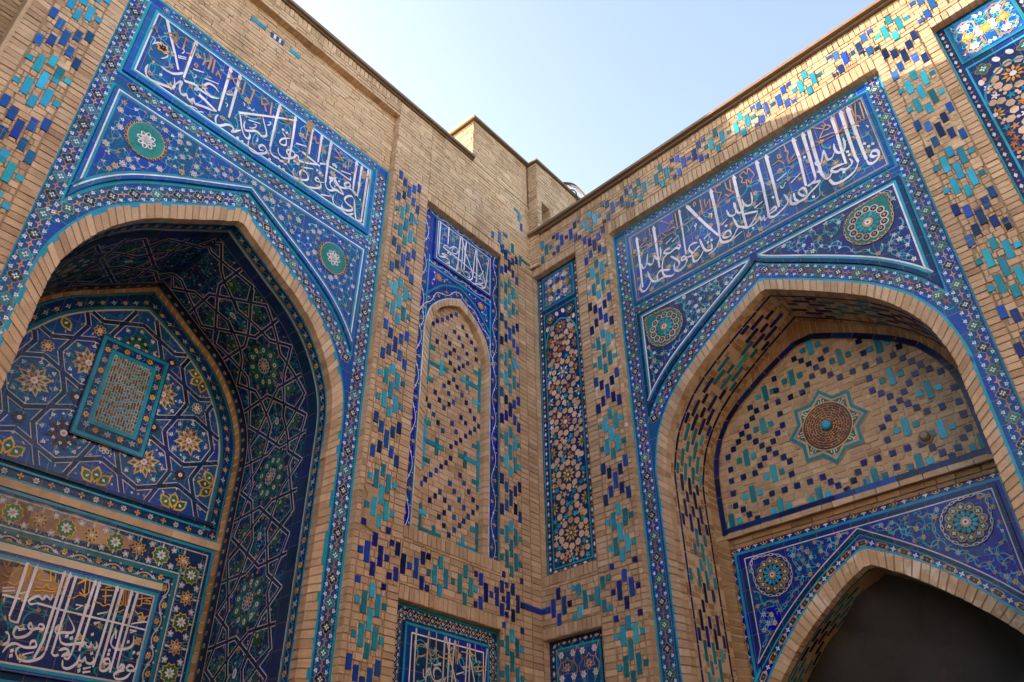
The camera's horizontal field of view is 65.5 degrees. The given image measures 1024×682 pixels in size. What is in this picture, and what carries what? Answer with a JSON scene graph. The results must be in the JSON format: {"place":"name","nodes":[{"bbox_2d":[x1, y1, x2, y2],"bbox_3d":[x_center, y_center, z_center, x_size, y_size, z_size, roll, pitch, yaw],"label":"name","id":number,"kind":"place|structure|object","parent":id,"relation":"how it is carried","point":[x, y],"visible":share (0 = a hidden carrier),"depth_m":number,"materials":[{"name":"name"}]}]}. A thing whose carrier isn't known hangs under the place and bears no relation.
{"place":"outdoors","nodes":[
{"label":"outdoors","id":0,"kind":"place"},
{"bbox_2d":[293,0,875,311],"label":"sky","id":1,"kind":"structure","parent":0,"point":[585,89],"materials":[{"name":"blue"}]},
{"label":"ground","id":2,"kind":"structure","parent":0,"visible":0},
{"bbox_2d":[0,0,32,54],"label":"adjoining wall","id":3,"kind":"structure","parent":2,"relation":"on","point":[12,13],"depth_m":7.32,"materials":[{"name":"brick"}]},
{"bbox_2d":[0,0,545,681],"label":"portal facade","id":4,"kind":"structure","parent":2,"relation":"on","point":[266,360],"depth_m":8.77,"materials":[{"name":"tile"}]},
{"bbox_2d":[68,333,170,459],"bbox_3d":[-4.232,0.596,8.651,0.058,1.230,0.800,-27,-43,32],"label":"lattice window","id":5,"kind":"structure","parent":4,"relation":"in","point":[117,406],"depth_m":8.60,"materials":[{"name":"teal tile"}]},
{"bbox_2d":[448,114,527,165],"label":"parapet","id":6,"kind":"structure","parent":4,"relation":"on","point":[462,132],"depth_m":13.57,"materials":[{"name":"brick"}]},
{"bbox_2d":[527,0,1023,681],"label":"portal facade","id":7,"kind":"structure","parent":2,"relation":"on","point":[779,318],"depth_m":9.29,"materials":[{"name":"tile"}]},
{"bbox_2d":[499,158,580,269],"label":"brick block","id":8,"kind":"structure","parent":7,"relation":"on","point":[550,194],"depth_m":14.06,"materials":[{"name":"brick"}]},
{"bbox_2d":[563,182,583,195],"bbox_3d":[1.303,-2.765,15.088,0.066,0.291,1.001,-29,-44,34],"label":"hose","id":9,"kind":"object","parent":8,"relation":"on","point":[567,183],"visible":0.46,"depth_m":14.94,"materials":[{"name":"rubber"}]},
{"bbox_2d":[569,184,584,196],"bbox_3d":[1.342,-2.547,14.906,0.058,0.690,0.799,-27,-43,32],"label":"hose","id":10,"kind":"object","parent":8,"relation":"on","point":[578,189],"visible":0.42,"depth_m":14.99,"materials":[{"name":"white plastic"}]},
{"bbox_2d":[809,573,1023,681],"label":"doorway sheet","id":11,"kind":"object","parent":7,"relation":"attached to","point":[893,628],"visible":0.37,"depth_m":8.21,"materials":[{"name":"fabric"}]},
{"bbox_2d":[918,430,932,443],"bbox_3d":[4.347,1.000,8.391,0.150,0.150,0.090,-30,-44,35],"label":"wall knob","id":12,"kind":"object","parent":7,"relation":"attached to","point":[925,436],"depth_m":8.37,"materials":[{"name":"beige stone"}]}
]}

